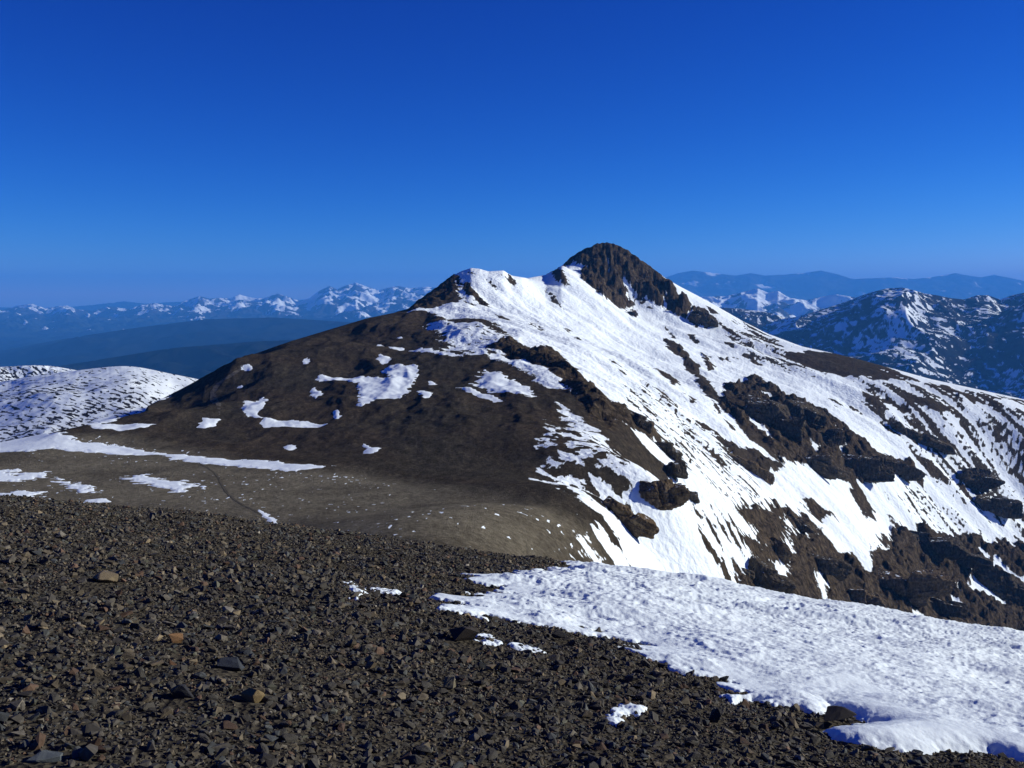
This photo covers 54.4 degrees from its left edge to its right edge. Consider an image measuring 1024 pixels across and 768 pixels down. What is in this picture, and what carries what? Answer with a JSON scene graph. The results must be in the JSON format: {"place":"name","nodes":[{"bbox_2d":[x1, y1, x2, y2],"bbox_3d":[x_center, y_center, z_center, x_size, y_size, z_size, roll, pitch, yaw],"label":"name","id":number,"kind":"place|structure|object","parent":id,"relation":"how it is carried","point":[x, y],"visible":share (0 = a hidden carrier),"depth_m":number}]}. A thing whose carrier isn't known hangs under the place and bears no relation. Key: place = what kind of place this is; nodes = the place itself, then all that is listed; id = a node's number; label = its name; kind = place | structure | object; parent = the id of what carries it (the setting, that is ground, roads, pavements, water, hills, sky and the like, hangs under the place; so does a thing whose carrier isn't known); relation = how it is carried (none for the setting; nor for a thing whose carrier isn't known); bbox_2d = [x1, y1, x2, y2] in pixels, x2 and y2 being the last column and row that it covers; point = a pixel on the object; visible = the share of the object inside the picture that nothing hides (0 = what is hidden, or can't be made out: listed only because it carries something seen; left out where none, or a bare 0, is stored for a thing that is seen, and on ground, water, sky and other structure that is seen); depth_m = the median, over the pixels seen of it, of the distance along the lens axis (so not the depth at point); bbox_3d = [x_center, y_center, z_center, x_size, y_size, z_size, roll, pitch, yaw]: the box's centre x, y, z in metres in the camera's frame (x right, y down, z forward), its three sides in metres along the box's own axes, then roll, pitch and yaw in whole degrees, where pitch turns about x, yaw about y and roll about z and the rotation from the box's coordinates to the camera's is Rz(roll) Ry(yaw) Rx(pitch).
{"place":"outdoors","nodes":[
{"label":"outdoors","id":0,"kind":"place"},
{"bbox_2d":[0,365,76,381],"bbox_3d":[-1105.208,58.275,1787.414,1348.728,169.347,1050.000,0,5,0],"label":"snowy hill","id":1,"kind":"structure","parent":0,"point":[11,373],"depth_m":1865.92},
{"bbox_2d":[0,366,197,441],"bbox_3d":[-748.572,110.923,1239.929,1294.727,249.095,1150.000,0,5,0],"label":"snowy hill","id":2,"kind":"structure","parent":0,"point":[40,404],"depth_m":1207.46},
{"bbox_2d":[0,300,302,310],"bbox_3d":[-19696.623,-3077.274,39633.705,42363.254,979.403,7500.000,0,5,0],"label":"range","id":3,"kind":"structure","parent":0,"point":[126,305],"depth_m":39739.06},
{"bbox_2d":[0,317,328,350],"bbox_3d":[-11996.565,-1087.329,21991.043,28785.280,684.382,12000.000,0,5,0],"label":"forested hill","id":4,"kind":"structure","parent":0,"point":[6,343],"depth_m":21343.11},
{"bbox_2d":[56,340,292,378],"bbox_3d":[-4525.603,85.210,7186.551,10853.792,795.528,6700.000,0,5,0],"label":"forested hill","id":5,"kind":"structure","parent":0,"point":[197,362],"depth_m":7601.01},
{"bbox_2d":[0,317,352,366],"bbox_3d":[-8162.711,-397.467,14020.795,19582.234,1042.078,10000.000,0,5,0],"label":"forested hill","id":6,"kind":"structure","parent":0,"point":[98,346],"depth_m":13661.98},
{"bbox_2d":[0,283,433,336],"bbox_3d":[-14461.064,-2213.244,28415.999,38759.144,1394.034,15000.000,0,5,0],"label":"snowy range","id":7,"kind":"structure","parent":0,"point":[353,302],"depth_m":26104.08},
{"bbox_2d":[201,464,262,515],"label":"path","id":8,"kind":"structure","parent":0,"point":[225,490],"depth_m":259.45},
{"bbox_2d":[0,496,1020,767],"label":"scree slope","id":9,"kind":"structure","parent":0,"point":[96,588],"depth_m":6.54},
{"bbox_2d":[26,750,62,762],"bbox_3d":[-2.064,1.659,4.393,0.155,0.066,0.087,-3,6,-27],"label":"stone","id":10,"kind":"object","parent":9,"relation":"on","point":[45,756],"visible":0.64,"depth_m":4.37},
{"bbox_2d":[38,706,52,713],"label":"stone","id":11,"kind":"object","parent":9,"relation":"on","point":[46,709],"visible":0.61,"depth_m":5.05},
{"bbox_2d":[48,692,59,701],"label":"stone","id":12,"kind":"object","parent":9,"relation":"on","point":[54,696],"visible":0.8,"depth_m":5.30},
{"bbox_2d":[49,679,58,687],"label":"stone","id":13,"kind":"object","parent":9,"relation":"on","point":[53,683],"visible":0.93,"depth_m":5.56},
{"bbox_2d":[85,698,97,705],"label":"stone","id":14,"kind":"object","parent":9,"relation":"on","point":[93,702],"visible":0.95,"depth_m":5.27},
{"bbox_2d":[92,668,103,675],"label":"stone","id":15,"kind":"object","parent":9,"relation":"on","point":[98,672],"visible":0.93,"depth_m":5.84},
{"bbox_2d":[93,570,118,581],"bbox_3d":[-3.766,1.796,9.197,0.186,0.123,0.186,4,6,37],"label":"stone","id":16,"kind":"object","parent":9,"relation":"on","point":[105,576],"visible":0.97,"depth_m":9.16},
{"bbox_2d":[106,710,123,717],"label":"stone","id":17,"kind":"object","parent":9,"relation":"on","point":[117,713],"visible":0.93,"depth_m":5.07},
{"bbox_2d":[117,663,133,669],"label":"stone","id":18,"kind":"object","parent":9,"relation":"on","point":[124,666],"visible":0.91,"depth_m":6.00},
{"bbox_2d":[120,652,134,658],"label":"stone","id":19,"kind":"object","parent":9,"relation":"on","point":[130,655],"visible":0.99,"depth_m":6.24},
{"bbox_2d":[131,667,145,676],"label":"stone","id":20,"kind":"object","parent":9,"relation":"on","point":[139,671],"visible":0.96,"depth_m":5.91},
{"bbox_2d":[139,702,154,710],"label":"stone","id":21,"kind":"object","parent":9,"relation":"on","point":[145,706],"visible":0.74,"depth_m":5.30},
{"bbox_2d":[142,693,152,702],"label":"stone","id":22,"kind":"object","parent":9,"relation":"on","point":[147,698],"visible":0.77,"depth_m":5.45},
{"bbox_2d":[160,708,172,717],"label":"stone","id":23,"kind":"object","parent":9,"relation":"on","point":[166,711],"visible":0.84,"depth_m":5.17},
{"bbox_2d":[168,633,182,642],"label":"stone","id":24,"kind":"object","parent":9,"relation":"on","point":[175,637],"visible":0.66,"depth_m":6.86},
{"bbox_2d":[171,684,193,697],"bbox_3d":[-1.842,1.718,5.557,0.144,0.105,0.096,0,5,0],"label":"stone","id":25,"kind":"object","parent":9,"relation":"on","point":[180,691],"visible":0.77,"depth_m":5.52},
{"bbox_2d":[192,672,206,678],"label":"stone","id":26,"kind":"object","parent":9,"relation":"on","point":[199,675],"visible":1,"depth_m":5.96},
{"bbox_2d":[197,733,210,743],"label":"stone","id":27,"kind":"object","parent":9,"relation":"on","point":[203,738],"visible":0.95,"depth_m":4.79},
{"bbox_2d":[219,720,237,729],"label":"stone","id":28,"kind":"object","parent":9,"relation":"on","point":[227,724],"visible":0.94,"depth_m":5.07},
{"bbox_2d":[224,714,234,721],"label":"stone","id":29,"kind":"object","parent":9,"relation":"on","point":[229,717],"visible":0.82,"depth_m":5.15},
{"bbox_2d":[217,657,244,670],"bbox_3d":[-1.804,1.800,6.361,0.176,0.080,0.131,0,5,0],"label":"stone","id":30,"kind":"object","parent":9,"relation":"on","point":[231,663],"visible":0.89,"depth_m":6.33},
{"bbox_2d":[241,688,264,702],"bbox_3d":[-1.461,1.777,5.647,0.119,0.123,0.099,3,6,29],"label":"stone","id":31,"kind":"object","parent":9,"relation":"on","point":[252,695],"visible":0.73,"depth_m":5.61},
{"bbox_2d":[256,742,268,753],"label":"stone","id":32,"kind":"object","parent":9,"relation":"on","point":[261,748],"visible":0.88,"depth_m":4.78},
{"bbox_2d":[261,696,277,702],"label":"stone","id":33,"kind":"object","parent":9,"relation":"on","point":[265,699],"visible":0.74,"depth_m":5.65},
{"bbox_2d":[263,734,277,741],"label":"stone","id":34,"kind":"object","parent":9,"relation":"on","point":[271,738],"visible":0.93,"depth_m":4.93},
{"bbox_2d":[276,728,287,739],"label":"stone","id":35,"kind":"object","parent":9,"relation":"on","point":[282,732],"visible":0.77,"depth_m":5.06},
{"bbox_2d":[279,699,292,707],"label":"stone","id":36,"kind":"object","parent":9,"relation":"on","point":[286,703],"visible":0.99,"depth_m":5.62},
{"bbox_2d":[281,711,292,719],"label":"stone","id":37,"kind":"object","parent":9,"relation":"on","point":[286,715],"visible":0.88,"depth_m":5.35},
{"bbox_2d":[282,733,297,742],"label":"stone","id":38,"kind":"object","parent":9,"relation":"on","point":[288,737],"visible":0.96,"depth_m":5.02},
{"bbox_2d":[323,682,336,690],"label":"stone","id":39,"kind":"object","parent":9,"relation":"on","point":[329,686],"visible":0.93,"depth_m":6.21},
{"bbox_2d":[343,581,368,599],"bbox_3d":[-1.625,2.185,10.326,0.399,0.293,1.233,-1,5,-16],"label":"snow patch","id":40,"kind":"object","parent":9,"relation":"on","point":[353,588],"visible":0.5,"depth_m":10.11},
{"bbox_2d":[356,721,368,728],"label":"stone","id":41,"kind":"object","parent":9,"relation":"on","point":[365,724],"visible":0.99,"depth_m":5.39},
{"bbox_2d":[365,587,401,595],"bbox_3d":[-1.297,2.245,10.442,0.691,0.286,0.595,0,5,0],"label":"snow patch","id":42,"kind":"object","parent":9,"relation":"on","point":[394,591],"visible":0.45,"depth_m":10.35},
{"bbox_2d":[408,754,423,763],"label":"stone","id":43,"kind":"object","parent":9,"relation":"on","point":[413,758],"visible":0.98,"depth_m":4.97},
{"bbox_2d":[415,745,431,752],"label":"stone","id":44,"kind":"object","parent":9,"relation":"on","point":[423,748],"visible":1,"depth_m":5.13},
{"bbox_2d":[443,675,455,689],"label":"stone","id":45,"kind":"object","parent":9,"relation":"on","point":[449,682],"visible":0.92,"depth_m":6.62},
{"bbox_2d":[449,626,478,640],"bbox_3d":[-0.408,2.112,8.440,0.262,0.144,0.212,0,5,0],"label":"stone","id":46,"kind":"object","parent":9,"relation":"on","point":[463,633],"visible":1,"depth_m":8.39},
{"bbox_2d":[473,726,486,735],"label":"stone","id":47,"kind":"object","parent":9,"relation":"on","point":[479,730],"visible":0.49,"depth_m":5.64},
{"bbox_2d":[474,633,502,645],"bbox_3d":[-0.208,2.264,8.620,0.436,0.233,0.734,0,5,0],"label":"snow patch","id":48,"kind":"object","parent":9,"relation":"on","point":[495,642],"visible":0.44,"depth_m":8.54},
{"bbox_2d":[486,748,497,759],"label":"stone","id":49,"kind":"object","parent":9,"relation":"on","point":[493,752],"visible":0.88,"depth_m":5.22},
{"bbox_2d":[0,493,1023,767],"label":"scree stones","id":50,"kind":"object","parent":9,"relation":"on","point":[58,555],"visible":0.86,"depth_m":7.50},
{"bbox_2d":[508,642,545,652],"bbox_3d":[0.153,2.322,8.584,0.589,0.238,0.539,0,5,0],"label":"snow patch","id":51,"kind":"object","parent":9,"relation":"on","point":[515,645],"visible":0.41,"depth_m":8.53},
{"bbox_2d":[551,629,565,638],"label":"stone","id":52,"kind":"object","parent":9,"relation":"on","point":[559,633],"visible":1,"depth_m":9.30},
{"bbox_2d":[554,758,569,767],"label":"stone","id":53,"kind":"object","parent":9,"relation":"on","point":[565,762],"visible":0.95,"depth_m":5.27},
{"bbox_2d":[593,722,605,729],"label":"stone","id":54,"kind":"object","parent":9,"relation":"on","point":[599,726],"visible":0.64,"depth_m":6.16},
{"bbox_2d":[592,742,606,750],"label":"stone","id":55,"kind":"object","parent":9,"relation":"on","point":[598,746],"visible":1,"depth_m":5.64},
{"bbox_2d":[596,756,605,767],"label":"stone","id":56,"kind":"object","parent":9,"relation":"on","point":[601,761],"visible":0.87,"depth_m":5.36},
{"bbox_2d":[605,703,646,726],"bbox_3d":[0.737,2.262,6.653,0.420,0.279,0.899,3,6,27],"label":"snow patch","id":57,"kind":"object","parent":9,"relation":"on","point":[621,709],"visible":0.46,"depth_m":6.73},
{"bbox_2d":[686,751,700,759],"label":"stone","id":58,"kind":"object","parent":9,"relation":"on","point":[696,755],"visible":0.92,"depth_m":5.72},
{"bbox_2d":[708,708,721,722],"bbox_3d":[1.391,2.279,6.841,0.094,0.112,0.076,0,5,0],"label":"stone","id":59,"kind":"object","parent":9,"relation":"on","point":[715,716],"visible":0.87,"depth_m":6.81},
{"bbox_2d":[430,560,1023,761],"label":"snow field","id":60,"kind":"structure","parent":9,"relation":"on","point":[901,681],"depth_m":10.71},
{"bbox_2d":[720,758,734,765],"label":"stone","id":61,"kind":"object","parent":9,"relation":"on","point":[729,761],"visible":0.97,"depth_m":5.71},
{"bbox_2d":[734,737,749,744],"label":"stone","id":62,"kind":"object","parent":9,"relation":"on","point":[740,740],"visible":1,"depth_m":6.26},
{"bbox_2d":[824,750,833,758],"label":"stone","id":63,"kind":"object","parent":9,"relation":"on","point":[829,754],"visible":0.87,"depth_m":6.35},
{"bbox_2d":[824,706,856,720],"bbox_3d":[2.497,2.518,7.601,0.283,0.080,0.233,0,5,0],"label":"stone","id":64,"kind":"object","parent":9,"relation":"on","point":[834,713],"visible":1,"depth_m":7.56},
{"bbox_2d":[907,760,920,765],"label":"stone","id":65,"kind":"object","parent":9,"relation":"on","point":[915,762],"visible":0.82,"depth_m":6.47},
{"bbox_2d":[0,242,1023,630],"bbox_3d":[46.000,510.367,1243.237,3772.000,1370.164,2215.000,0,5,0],"label":"mountain","id":66,"kind":"structure","parent":0,"point":[590,362],"depth_m":547.23},
{"bbox_2d":[0,490,47,496],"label":"snow patch","id":67,"kind":"object","parent":66,"relation":"on","point":[23,492],"visible":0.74,"depth_m":252.45},
{"bbox_2d":[0,468,51,481],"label":"snow patch","id":68,"kind":"object","parent":66,"relation":"on","point":[5,476],"visible":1,"depth_m":283.23},
{"bbox_2d":[50,477,102,492],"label":"snow patch","id":69,"kind":"object","parent":66,"relation":"on","point":[81,488],"visible":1,"depth_m":266.31},
{"bbox_2d":[85,498,110,502],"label":"snow patch","id":70,"kind":"object","parent":66,"relation":"on","point":[100,500],"visible":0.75,"depth_m":245.18},
{"bbox_2d":[87,422,153,430],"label":"snow patch","id":71,"kind":"object","parent":66,"relation":"on","point":[97,425],"visible":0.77,"depth_m":384.25},
{"bbox_2d":[98,396,170,422],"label":"snow patch","id":72,"kind":"object","parent":66,"relation":"on","point":[108,420],"visible":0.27,"depth_m":401.08},
{"bbox_2d":[121,474,199,492],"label":"snow patch","id":73,"kind":"object","parent":66,"relation":"on","point":[178,486],"visible":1,"depth_m":274.22},
{"bbox_2d":[0,432,324,471],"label":"snow patch","id":74,"kind":"object","parent":66,"relation":"on","point":[57,440],"visible":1,"depth_m":334.64},
{"bbox_2d":[196,418,220,427],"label":"snow patch","id":75,"kind":"object","parent":66,"relation":"on","point":[206,422],"visible":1,"depth_m":403.93},
{"bbox_2d":[210,368,241,414],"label":"path","id":76,"kind":"structure","parent":66,"relation":"on","point":[214,390],"depth_m":520.93},
{"bbox_2d":[258,510,276,522],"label":"snow patch","id":77,"kind":"object","parent":66,"relation":"on","point":[270,519],"visible":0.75,"depth_m":225.14},
{"bbox_2d":[242,397,327,427],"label":"snow patch","id":78,"kind":"object","parent":66,"relation":"on","point":[251,408],"visible":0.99,"depth_m":411.73},
{"bbox_2d":[310,387,322,398],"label":"snow patch","id":79,"kind":"object","parent":66,"relation":"on","point":[315,393],"visible":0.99,"depth_m":489.19},
{"bbox_2d":[315,364,418,406],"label":"snow patch","id":80,"kind":"object","parent":66,"relation":"on","point":[397,383],"visible":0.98,"depth_m":494.82},
{"bbox_2d":[363,444,380,453],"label":"snow patch","id":81,"kind":"object","parent":66,"relation":"on","point":[369,450],"visible":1,"depth_m":342.93},
{"bbox_2d":[376,354,390,364],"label":"snow patch","id":82,"kind":"object","parent":66,"relation":"on","point":[382,359],"visible":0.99,"depth_m":568.89},
{"bbox_2d":[417,390,432,397],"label":"snow patch","id":83,"kind":"object","parent":66,"relation":"on","point":[426,394],"visible":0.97,"depth_m":457.91},
{"bbox_2d":[411,348,462,356],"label":"snow patch","id":84,"kind":"object","parent":66,"relation":"on","point":[436,351],"visible":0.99,"depth_m":584.46},
{"bbox_2d":[460,387,501,402],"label":"snow patch","id":85,"kind":"object","parent":66,"relation":"on","point":[481,395],"visible":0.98,"depth_m":459.45},
{"bbox_2d":[469,369,536,396],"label":"snow patch","id":86,"kind":"object","parent":66,"relation":"on","point":[496,382],"visible":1,"depth_m":486.44},
{"bbox_2d":[602,496,658,538],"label":"rock outcrop","id":87,"kind":"object","parent":66,"relation":"on","point":[638,524],"visible":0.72,"depth_m":268.12},
{"bbox_2d":[625,409,654,433],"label":"rock outcrop","id":88,"kind":"object","parent":66,"relation":"on","point":[643,422],"visible":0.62,"depth_m":457.73},
{"bbox_2d":[639,479,689,510],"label":"rock outcrop","id":89,"kind":"object","parent":66,"relation":"on","point":[666,494],"visible":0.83,"depth_m":320.45},
{"bbox_2d":[655,441,682,460],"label":"rock outcrop","id":90,"kind":"object","parent":66,"relation":"on","point":[668,449],"visible":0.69,"depth_m":456.69},
{"bbox_2d":[665,459,687,480],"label":"rock outcrop","id":91,"kind":"object","parent":66,"relation":"on","point":[676,469],"visible":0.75,"depth_m":433.40},
{"bbox_2d":[686,488,699,503],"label":"rock outcrop","id":92,"kind":"object","parent":66,"relation":"on","point":[694,497],"visible":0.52,"depth_m":435.18},
{"bbox_2d":[687,307,718,327],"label":"rock outcrop","id":93,"kind":"object","parent":66,"relation":"on","point":[704,317],"visible":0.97,"depth_m":1167.68},
{"bbox_2d":[727,453,774,484],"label":"rock outcrop","id":94,"kind":"object","parent":66,"relation":"on","point":[753,467],"visible":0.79,"depth_m":637.63},
{"bbox_2d":[741,556,795,593],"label":"rock outcrop","id":95,"kind":"object","parent":66,"relation":"on","point":[762,574],"visible":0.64,"depth_m":439.74},
{"bbox_2d":[743,394,805,440],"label":"rock outcrop","id":96,"kind":"object","parent":66,"relation":"on","point":[774,415],"visible":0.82,"depth_m":781.21},
{"bbox_2d":[767,537,792,563],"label":"rock outcrop","id":97,"kind":"object","parent":66,"relation":"on","point":[781,549],"visible":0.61,"depth_m":528.00},
{"bbox_2d":[787,514,813,532],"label":"rock outcrop","id":98,"kind":"object","parent":66,"relation":"on","point":[801,525],"visible":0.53,"depth_m":612.79},
{"bbox_2d":[782,399,826,429],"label":"rock outcrop","id":99,"kind":"object","parent":66,"relation":"on","point":[814,418],"visible":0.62,"depth_m":839.22},
{"bbox_2d":[798,455,850,479],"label":"rock outcrop","id":100,"kind":"object","parent":66,"relation":"on","point":[822,466],"visible":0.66,"depth_m":749.78},
{"bbox_2d":[807,551,851,580],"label":"rock outcrop","id":101,"kind":"object","parent":66,"relation":"on","point":[839,569],"visible":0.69,"depth_m":584.41},
{"bbox_2d":[822,428,845,446],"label":"rock outcrop","id":102,"kind":"object","parent":66,"relation":"on","point":[833,437],"visible":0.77,"depth_m":832.22},
{"bbox_2d":[848,589,885,607],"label":"rock outcrop","id":103,"kind":"object","parent":66,"relation":"on","point":[863,596],"visible":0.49,"depth_m":605.82},
{"bbox_2d":[841,454,894,483],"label":"rock outcrop","id":104,"kind":"object","parent":66,"relation":"on","point":[873,469],"visible":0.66,"depth_m":816.54},
{"bbox_2d":[879,452,925,480],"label":"rock outcrop","id":105,"kind":"object","parent":66,"relation":"on","point":[905,471],"visible":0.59,"depth_m":889.15},
{"bbox_2d":[876,567,954,606],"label":"rock outcrop","id":106,"kind":"object","parent":66,"relation":"on","point":[917,588],"visible":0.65,"depth_m":649.29},
{"bbox_2d":[889,421,955,454],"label":"rock outcrop","id":107,"kind":"object","parent":66,"relation":"on","point":[934,442],"visible":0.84,"depth_m":981.57},
{"bbox_2d":[909,530,970,561],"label":"rock outcrop","id":108,"kind":"object","parent":66,"relation":"on","point":[939,549],"visible":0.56,"depth_m":807.22},
{"bbox_2d":[930,597,967,617],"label":"rock outcrop","id":109,"kind":"object","parent":66,"relation":"on","point":[950,608],"visible":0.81,"depth_m":673.58},
{"bbox_2d":[957,553,993,568],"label":"rock outcrop","id":110,"kind":"object","parent":66,"relation":"on","point":[973,561],"visible":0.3,"depth_m":830.22},
{"bbox_2d":[958,467,1004,492],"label":"rock outcrop","id":111,"kind":"object","parent":66,"relation":"on","point":[980,479],"visible":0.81,"depth_m":966.10},
{"bbox_2d":[972,565,1023,605],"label":"rock outcrop","id":112,"kind":"object","parent":66,"relation":"on","point":[1001,584],"visible":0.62,"depth_m":837.90},
{"bbox_2d":[974,495,1023,518],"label":"rock outcrop","id":113,"kind":"object","parent":66,"relation":"on","point":[1003,506],"visible":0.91,"depth_m":945.83},
{"bbox_2d":[0,0,1023,307],"label":"sky","id":114,"kind":"structure","parent":0,"point":[152,151]},
{"bbox_2d":[719,307,784,332],"bbox_3d":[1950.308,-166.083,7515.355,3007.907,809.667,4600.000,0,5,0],"label":"snowy hill","id":115,"kind":"structure","parent":0,"point":[761,320],"depth_m":7874.94},
{"bbox_2d":[701,289,855,317],"bbox_3d":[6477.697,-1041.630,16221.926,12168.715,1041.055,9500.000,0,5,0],"label":"snowy hills","id":116,"kind":"structure","parent":0,"point":[779,303],"depth_m":16799.22},
{"bbox_2d":[665,271,1023,299],"bbox_3d":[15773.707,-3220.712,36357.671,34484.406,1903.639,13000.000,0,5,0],"label":"range","id":117,"kind":"structure","parent":0,"point":[809,285],"depth_m":35683.62},
{"bbox_2d":[767,288,1023,398],"bbox_3d":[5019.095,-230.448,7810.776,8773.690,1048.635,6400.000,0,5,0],"label":"distant mountain","id":118,"kind":"structure","parent":0,"point":[976,342],"depth_m":6170.92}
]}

